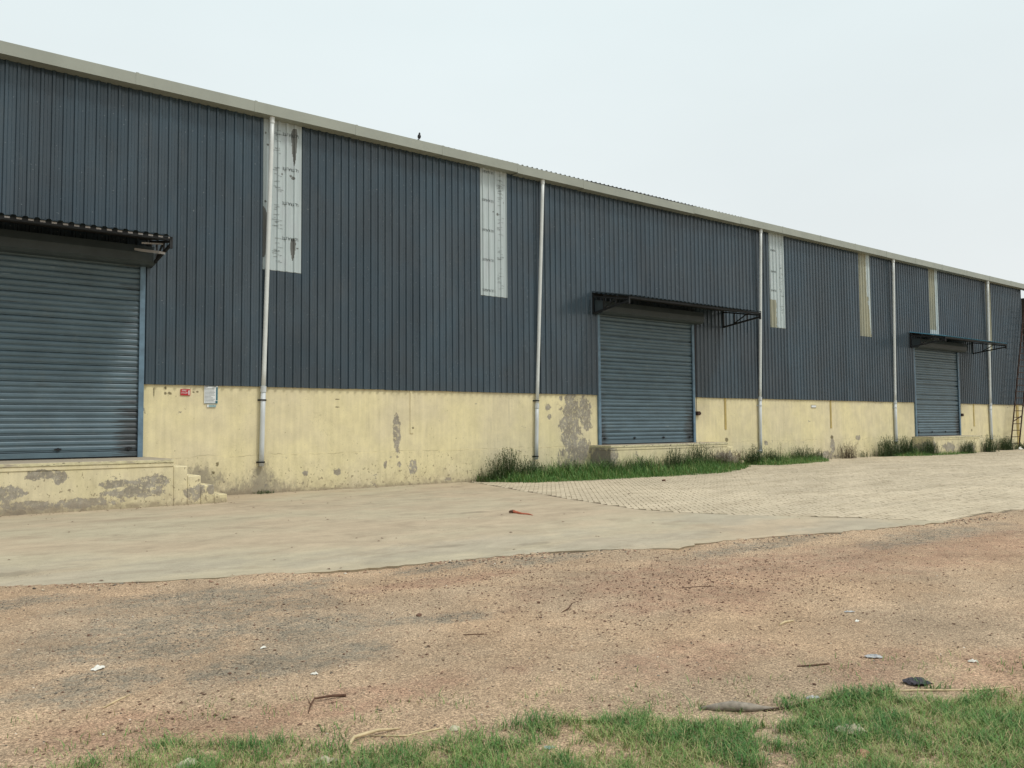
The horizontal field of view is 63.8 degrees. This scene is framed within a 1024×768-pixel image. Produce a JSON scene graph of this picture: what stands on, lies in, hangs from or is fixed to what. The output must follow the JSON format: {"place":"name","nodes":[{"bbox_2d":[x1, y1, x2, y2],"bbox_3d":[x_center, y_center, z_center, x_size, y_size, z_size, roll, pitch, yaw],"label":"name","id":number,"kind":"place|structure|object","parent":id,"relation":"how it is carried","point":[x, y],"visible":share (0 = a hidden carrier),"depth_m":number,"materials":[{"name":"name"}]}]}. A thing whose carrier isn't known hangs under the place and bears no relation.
{"place":"outdoors","nodes":[
{"label":"outdoors","id":0,"kind":"place"},
{"bbox_2d":[0,510,1023,767],"bbox_3d":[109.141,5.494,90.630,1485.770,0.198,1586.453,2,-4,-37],"label":"ground","id":1,"kind":"structure","parent":0,"point":[754,656],"depth_m":6.32,"materials":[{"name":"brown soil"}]},
{"bbox_2d":[90,665,104,670],"bbox_3d":[-2.909,1.987,5.780,0.051,0.036,0.104,-3,-4,39],"label":"paper scrap","id":2,"kind":"object","parent":1,"relation":"on","point":[96,667],"visible":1,"depth_m":5.76,"materials":[{"name":"white paper"}]},
{"bbox_2d":[0,457,226,515],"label":"loading platform","id":3,"kind":"structure","parent":1,"relation":"on","point":[27,487],"depth_m":16.86,"materials":[{"name":"paint"}]},
{"bbox_2d":[102,694,129,707],"bbox_3d":[-2.438,1.954,5.075,0.011,0.014,0.255,-1,-3,10],"label":"stick","id":4,"kind":"object","parent":1,"relation":"on","point":[116,701],"visible":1,"depth_m":5.07,"materials":[{"name":"beige wood"}]},
{"bbox_2d":[177,757,197,767],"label":"crumpled wrapper","id":5,"kind":"object","parent":1,"relation":"on","point":[190,760],"visible":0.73,"depth_m":4.07,"materials":[{"name":"beige paper"}]},
{"bbox_2d":[253,490,273,493],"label":"weed clump","id":6,"kind":"object","parent":1,"relation":"on","point":[267,492],"visible":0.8,"depth_m":20.80,"materials":[{"name":"green plant"}]},
{"bbox_2d":[312,755,337,763],"bbox_3d":[-0.933,1.872,4.109,0.128,0.030,0.051,0,-3,-1],"label":"crumpled wrapper","id":7,"kind":"object","parent":1,"relation":"on","point":[328,759],"visible":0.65,"depth_m":4.10,"materials":[{"name":"beige paper"}]},
{"bbox_2d":[307,694,345,712],"bbox_3d":[-1.157,1.915,4.995,0.118,0.051,0.330,-2,-4,32],"label":"twig","id":8,"kind":"object","parent":1,"relation":"on","point":[334,695],"visible":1,"depth_m":5.05,"materials":[{"name":"brown wood"}]},
{"bbox_2d":[347,728,399,754],"bbox_3d":[-0.772,1.894,4.423,0.124,0.037,0.409,-2,-3,29],"label":"stick","id":9,"kind":"object","parent":1,"relation":"on","point":[367,733],"visible":0.95,"depth_m":4.44,"materials":[{"name":"beige wood"}]},
{"bbox_2d":[371,727,441,736],"bbox_3d":[-0.572,1.903,4.482,0.387,0.017,0.056,0,-3,-13],"label":"twig","id":10,"kind":"object","parent":1,"relation":"on","point":[439,728],"visible":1,"depth_m":4.46,"materials":[{"name":"beige wood"}]},
{"bbox_2d":[449,725,458,730],"bbox_3d":[-0.317,1.894,4.530,0.064,0.024,0.058,2,-4,-37],"label":"stone","id":11,"kind":"object","parent":1,"relation":"on","point":[454,727],"visible":0.82,"depth_m":4.51,"materials":[{"name":"beige stone"}]},
{"bbox_2d":[0,482,949,586],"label":"concrete apron","id":12,"kind":"object","parent":1,"relation":"on","point":[418,524],"visible":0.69,"depth_m":12.86,"materials":[{"name":"beige concrete"}]},
{"bbox_2d":[0,40,1023,494],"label":"warehouse","id":13,"kind":"structure","parent":1,"relation":"on","point":[320,302],"depth_m":23.49,"materials":[{"name":"paint"}]},
{"bbox_2d":[0,229,155,460],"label":"shutter door","id":14,"kind":"structure","parent":13,"relation":"in","point":[72,309],"depth_m":18.40,"materials":[{"name":"paint"}]},
{"bbox_2d":[180,389,189,395],"bbox_3d":[-7.890,0.200,19.889,0.230,0.155,0.014,2,-4,-37],"label":"fire sign","id":15,"kind":"object","parent":13,"relation":"attached to","point":[185,392],"visible":1,"depth_m":19.89,"materials":[{"name":"red plastic"}]},
{"bbox_2d":[204,385,217,403],"bbox_3d":[-7.405,0.253,20.258,0.330,0.460,0.014,2,-4,-37],"label":"notice board","id":16,"kind":"object","parent":13,"relation":"attached to","point":[210,394],"visible":1,"depth_m":20.25,"materials":[{"name":"white paper"}]},
{"bbox_2d":[595,300,703,444],"bbox_3d":[5.086,-0.346,29.629,5.400,4.970,0.555,2,-4,-37],"label":"shutter door","id":17,"kind":"structure","parent":13,"relation":"in","point":[646,368],"depth_m":29.63,"materials":[{"name":"paint"}]},
{"bbox_2d":[912,338,966,436],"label":"shutter door","id":18,"kind":"structure","parent":13,"relation":"in","point":[937,412],"depth_m":42.87,"materials":[{"name":"paint"}]},
{"bbox_2d":[5,511,1022,593],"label":"edge rubble","id":19,"kind":"object","parent":1,"relation":"on","point":[538,553],"visible":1,"depth_m":10.36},
{"bbox_2d":[590,442,737,471],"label":"loading platform","id":20,"kind":"structure","parent":1,"relation":"on","point":[623,451],"depth_m":28.26,"materials":[{"name":"paint"}]},
{"bbox_2d":[700,700,775,711],"bbox_3d":[1.324,1.888,4.835,0.442,0.058,0.086,-1,-3,5],"label":"driftwood","id":21,"kind":"object","parent":1,"relation":"on","point":[738,706],"visible":0.99,"depth_m":4.80,"materials":[{"name":"grey wood"}]},
{"bbox_2d":[779,620,793,624],"bbox_3d":[2.305,2.005,6.930,0.223,0.025,0.029,2,-4,-43],"label":"stick","id":22,"kind":"object","parent":1,"relation":"on","point":[786,621],"visible":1,"depth_m":6.93,"materials":[{"name":"beige wood"}]},
{"bbox_2d":[797,663,829,666],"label":"twig","id":23,"kind":"object","parent":1,"relation":"on","point":[814,664],"visible":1,"depth_m":5.68,"materials":[{"name":"brown wood"}]},
{"bbox_2d":[764,688,890,711],"bbox_3d":[1.917,1.904,4.963,0.967,0.025,0.057,1,-3,-21],"label":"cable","id":24,"kind":"object","parent":1,"relation":"on","point":[777,708],"visible":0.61,"depth_m":4.84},
{"bbox_2d":[835,724,866,734],"bbox_3d":[1.826,1.853,4.433,0.158,0.052,0.098,0,-3,-4],"label":"crumpled bag","id":25,"kind":"object","parent":1,"relation":"on","point":[853,728],"visible":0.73,"depth_m":4.42,"materials":[{"name":"white plastic"}]},
{"bbox_2d":[855,748,868,757],"bbox_3d":[1.761,1.855,4.124,0.094,0.036,0.060,2,-4,-37],"label":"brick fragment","id":26,"kind":"object","parent":1,"relation":"on","point":[865,751],"visible":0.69,"depth_m":4.12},
{"bbox_2d":[865,654,882,657],"bbox_3d":[2.581,1.941,5.878,0.127,0.028,0.050,-1,-3,16],"label":"plastic scrap","id":27,"kind":"object","parent":1,"relation":"on","point":[873,655],"visible":0.98,"depth_m":5.87,"materials":[{"name":"white plastic"}]},
{"bbox_2d":[902,677,932,684],"bbox_3d":[2.605,1.905,5.290,0.172,0.034,0.140,1,-3,-23],"label":"rag","id":28,"kind":"object","parent":1,"relation":"on","point":[911,681],"visible":0.91,"depth_m":5.27,"materials":[{"name":"black fabric"}]},
{"bbox_2d":[912,435,985,453],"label":"loading platform","id":29,"kind":"structure","parent":1,"relation":"on","point":[952,443],"depth_m":41.33,"materials":[{"name":"paint"}]},
{"bbox_2d":[896,686,1011,691],"bbox_3d":[2.721,1.909,5.131,0.861,0.017,0.064,0,-3,-4],"label":"cable","id":30,"kind":"object","parent":1,"relation":"on","point":[910,690],"visible":0.67,"depth_m":5.13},
{"bbox_2d":[1021,298,1023,359],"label":"shed","id":31,"kind":"structure","parent":1,"relation":"on","point":[1022,302],"depth_m":50.41,"materials":[{"name":"metal"}]},
{"bbox_2d":[0,0,1023,297],"label":"sky","id":32,"kind":"structure","parent":0,"point":[893,126],"materials":[{"name":"white"}]},
{"bbox_2d":[1,648,1023,767],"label":"grass","id":33,"kind":"structure","parent":0,"point":[966,704],"depth_m":4.30,"materials":[{"name":"green plant"}]},
{"bbox_2d":[509,510,531,514],"bbox_3d":[0.171,2.407,15.377,0.146,0.071,0.658,2,-4,-37],"label":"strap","id":34,"kind":"object","parent":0,"point":[513,511],"visible":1,"depth_m":15.47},
{"bbox_2d":[469,449,1023,520],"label":"pavement","id":35,"kind":"structure","parent":0,"point":[930,488],"depth_m":20.75,"materials":[{"name":"concrete"}]},
{"bbox_2d":[471,469,489,482],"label":"weed clump","id":36,"kind":"object","parent":35,"relation":"on","point":[483,476],"visible":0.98,"depth_m":24.52,"materials":[{"name":"green plant"}]},
{"bbox_2d":[480,447,531,481],"bbox_3d":[-0.204,2.431,25.014,1.828,1.083,0.818,2,-4,-37],"label":"weed clump","id":37,"kind":"object","parent":35,"relation":"on","point":[504,468],"visible":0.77,"depth_m":24.94,"materials":[{"name":"green plant"}]},
{"bbox_2d":[517,460,552,474],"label":"weed clump","id":38,"kind":"object","parent":35,"relation":"on","point":[536,467],"visible":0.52,"depth_m":25.51,"materials":[{"name":"green plant"}]},
{"bbox_2d":[556,459,587,471],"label":"weed clump","id":39,"kind":"object","parent":35,"relation":"on","point":[574,461],"visible":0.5,"depth_m":26.57,"materials":[{"name":"green plant"}]},
{"bbox_2d":[595,458,621,470],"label":"weed clump","id":40,"kind":"object","parent":35,"relation":"on","point":[605,465],"visible":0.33,"depth_m":26.50,"materials":[{"name":"green plant"}]},
{"bbox_2d":[476,451,750,482],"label":"wall grass","id":41,"kind":"structure","parent":35,"relation":"on","point":[582,473],"depth_m":26.27,"materials":[{"name":"green plant"}]},
{"bbox_2d":[623,456,659,475],"bbox_3d":[4.342,2.706,27.434,1.949,0.676,0.913,2,-4,-37],"label":"weed clump","id":42,"kind":"object","parent":35,"relation":"on","point":[641,458],"visible":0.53,"depth_m":27.32,"materials":[{"name":"green plant"}]},
{"bbox_2d":[650,447,697,468],"bbox_3d":[5.619,2.603,28.386,1.875,0.934,1.063,2,-4,-37],"label":"weed clump","id":43,"kind":"object","parent":35,"relation":"on","point":[678,461],"visible":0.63,"depth_m":28.33,"materials":[{"name":"green plant"}]},
{"bbox_2d":[681,442,718,465],"bbox_3d":[6.556,2.542,29.252,1.533,1.101,1.386,-1,-3,3],"label":"weed clump","id":44,"kind":"object","parent":35,"relation":"on","point":[701,455],"visible":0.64,"depth_m":29.22,"materials":[{"name":"green plant"}]},
{"bbox_2d":[705,446,744,464],"bbox_3d":[7.782,2.688,30.144,1.699,0.855,1.474,-1,-3,9],"label":"weed clump","id":45,"kind":"object","parent":35,"relation":"on","point":[723,457],"visible":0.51,"depth_m":30.01,"materials":[{"name":"green plant"}]},
{"bbox_2d":[742,446,766,464],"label":"weed clump","id":46,"kind":"object","parent":35,"relation":"on","point":[750,456],"visible":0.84,"depth_m":32.22,"materials":[{"name":"green plant"}]},
{"bbox_2d":[759,448,785,462],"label":"weed clump","id":47,"kind":"object","parent":35,"relation":"on","point":[771,454],"visible":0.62,"depth_m":33.08,"materials":[{"name":"green plant"}]},
{"bbox_2d":[738,450,830,464],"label":"wall grass","id":48,"kind":"structure","parent":35,"relation":"on","point":[790,460],"depth_m":32.89,"materials":[{"name":"green plant"}]},
{"bbox_2d":[784,444,811,459],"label":"weed clump","id":49,"kind":"object","parent":35,"relation":"on","point":[800,454],"visible":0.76,"depth_m":34.41,"materials":[{"name":"green plant"}]},
{"bbox_2d":[807,449,833,459],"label":"weed clump","id":50,"kind":"object","parent":35,"relation":"on","point":[819,451],"visible":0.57,"depth_m":35.37,"materials":[{"name":"green plant"}]},
{"bbox_2d":[835,442,857,458],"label":"weed clump","id":51,"kind":"object","parent":35,"relation":"on","point":[846,455],"visible":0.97,"depth_m":36.79,"materials":[{"name":"plant"}]},
{"bbox_2d":[860,451,870,456],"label":"weed clump","id":52,"kind":"object","parent":35,"relation":"on","point":[861,455],"visible":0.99,"depth_m":37.79,"materials":[{"name":"beige plant"}]},
{"bbox_2d":[872,434,897,456],"bbox_3d":[17.642,2.872,38.726,1.674,1.116,1.055,2,-4,-37],"label":"weed clump","id":53,"kind":"object","parent":35,"relation":"on","point":[887,450],"visible":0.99,"depth_m":38.62,"materials":[{"name":"green plant"}]},
{"bbox_2d":[892,435,916,455],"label":"weed clump","id":54,"kind":"object","parent":35,"relation":"on","point":[906,447],"visible":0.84,"depth_m":39.54,"materials":[{"name":"green plant"}]},
{"bbox_2d":[880,444,975,456],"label":"wall grass","id":55,"kind":"structure","parent":35,"relation":"on","point":[929,454],"depth_m":39.65,"materials":[{"name":"green plant"}]},
{"bbox_2d":[918,441,942,454],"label":"weed clump","id":56,"kind":"object","parent":35,"relation":"on","point":[931,449],"visible":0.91,"depth_m":39.98,"materials":[{"name":"green plant"}]},
{"bbox_2d":[960,438,977,453],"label":"weed clump","id":57,"kind":"object","parent":35,"relation":"on","point":[968,446],"visible":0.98,"depth_m":41.70,"materials":[{"name":"green plant"}]},
{"bbox_2d":[981,435,999,451],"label":"weed clump","id":58,"kind":"object","parent":35,"relation":"on","point":[990,443],"visible":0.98,"depth_m":43.45,"materials":[{"name":"green plant"}]},
{"bbox_2d":[996,435,1015,449],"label":"weed clump","id":59,"kind":"object","parent":35,"relation":"on","point":[1006,445],"visible":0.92,"depth_m":46.48,"materials":[{"name":"green plant"}]},
{"bbox_2d":[1010,307,1023,447],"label":"ladder","id":60,"kind":"object","parent":35,"relation":"on","point":[1022,404],"visible":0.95,"depth_m":48.02,"materials":[{"name":"brown metal"}]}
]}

